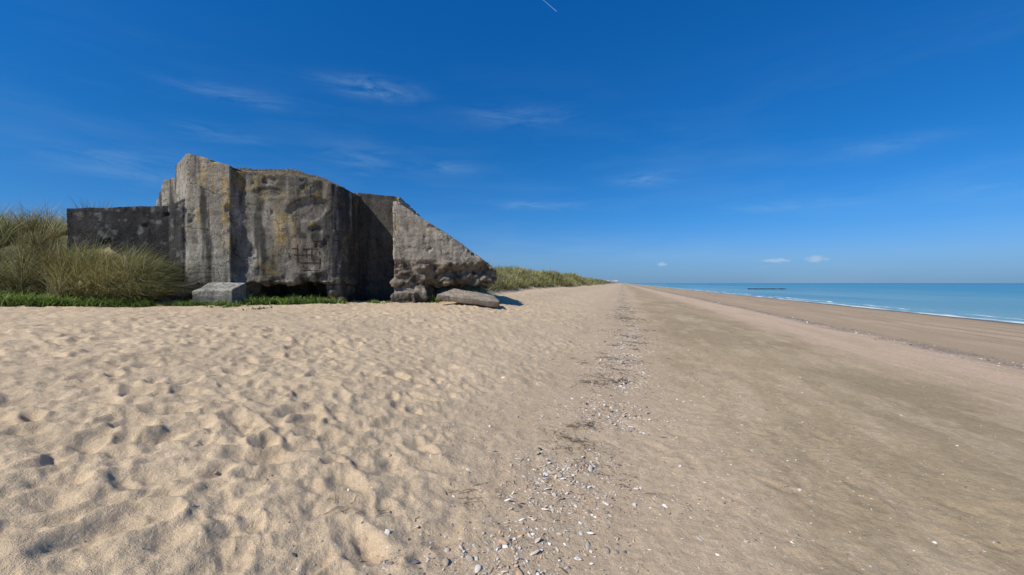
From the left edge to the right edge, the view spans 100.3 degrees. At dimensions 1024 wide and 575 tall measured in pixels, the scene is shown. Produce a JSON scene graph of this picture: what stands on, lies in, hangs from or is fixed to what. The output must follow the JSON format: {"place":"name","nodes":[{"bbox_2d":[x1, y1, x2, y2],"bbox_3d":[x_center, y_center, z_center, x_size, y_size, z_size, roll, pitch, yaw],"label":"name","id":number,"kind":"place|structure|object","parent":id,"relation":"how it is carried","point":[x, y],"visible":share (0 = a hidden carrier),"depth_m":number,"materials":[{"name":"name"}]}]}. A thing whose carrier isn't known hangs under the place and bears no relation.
{"place":"outdoors","nodes":[
{"label":"outdoors","id":0,"kind":"place"},
{"bbox_2d":[0,234,1023,574],"bbox_3d":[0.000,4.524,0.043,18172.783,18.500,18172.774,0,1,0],"label":"sand beach ground","id":1,"kind":"structure","parent":0,"point":[110,418],"depth_m":3.92,"materials":[{"name":"beige sand"}]},
{"bbox_2d":[0,195,247,301],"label":"marram grass dune","id":2,"kind":"structure","parent":1,"relation":"on","point":[84,274],"depth_m":14.01,"materials":[{"name":"green plant"}]},
{"bbox_2d":[163,281,199,301],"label":"concrete slab","id":3,"kind":"structure","parent":1,"relation":"on","point":[181,296],"depth_m":14.37,"materials":[{"name":"grey concrete"}]},
{"bbox_2d":[192,282,245,303],"bbox_3d":[-9.856,0.393,14.485,1.461,1.160,1.068,0,1,0],"label":"concrete block","id":4,"kind":"object","parent":1,"relation":"on","point":[225,291],"depth_m":14.04,"materials":[{"name":"grey concrete"}]},
{"bbox_2d":[0,285,446,310],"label":"green beach plants","id":5,"kind":"object","parent":1,"relation":"on","point":[13,300],"visible":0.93,"depth_m":13.15,"materials":[{"name":"green plant"}]},
{"bbox_2d":[66,153,496,302],"bbox_3d":[-8.055,-1.563,18.430,14.761,6.701,7.347,0,1,0],"label":"concrete bunker","id":6,"kind":"object","parent":1,"relation":"on","point":[280,233],"visible":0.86,"depth_m":15.72},
{"bbox_2d":[436,289,499,307],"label":"concrete slab","id":7,"kind":"structure","parent":1,"relation":"on","point":[467,297],"depth_m":16.60,"materials":[{"name":"grey concrete"}]},
{"bbox_2d":[324,305,665,516],"bbox_3d":[4.343,1.333,16.341,3.501,0.299,29.426,0,1,15],"label":"seaweed and twigs","id":8,"kind":"object","parent":1,"relation":"on","point":[586,382],"visible":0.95,"depth_m":4.68,"materials":[{"name":"brown plant"}]},
{"bbox_2d":[9,313,1019,574],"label":"shells and pebbles","id":9,"kind":"object","parent":1,"relation":"on","point":[529,447],"visible":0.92,"depth_m":3.44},
{"bbox_2d":[455,260,612,292],"bbox_3d":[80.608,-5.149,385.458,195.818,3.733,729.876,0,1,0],"label":"marram grass dune","id":10,"kind":"structure","parent":1,"relation":"on","point":[511,277],"depth_m":46.37,"materials":[{"name":"green plant"}]},
{"bbox_2d":[263,287,937,574],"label":"shells and pebbles","id":11,"kind":"object","parent":1,"relation":"on","point":[478,567],"visible":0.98,"depth_m":3.17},
{"bbox_2d":[640,315,1018,573],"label":"shells and pebbles","id":12,"kind":"object","parent":1,"relation":"on","point":[878,570],"visible":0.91,"depth_m":3.78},
{"bbox_2d":[678,294,1023,368],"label":"shells and pebbles","id":13,"kind":"object","parent":1,"relation":"on","point":[880,336],"visible":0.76,"depth_m":17.22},
{"bbox_2d":[0,0,1023,282],"label":"sky","id":14,"kind":"structure","parent":0,"point":[624,141],"materials":[{"name":"blue"}]},
{"bbox_2d":[627,283,1023,323],"bbox_3d":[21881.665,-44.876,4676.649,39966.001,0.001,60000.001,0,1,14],"label":"sea","id":15,"kind":"structure","parent":0,"point":[1002,302],"depth_m":140.45,"materials":[{"name":"liquid"}]},
{"bbox_2d":[748,288,785,288],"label":"sea rocks","id":16,"kind":"object","parent":15,"relation":"in","point":[767,288],"visible":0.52,"depth_m":279.71,"materials":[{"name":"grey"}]}
]}

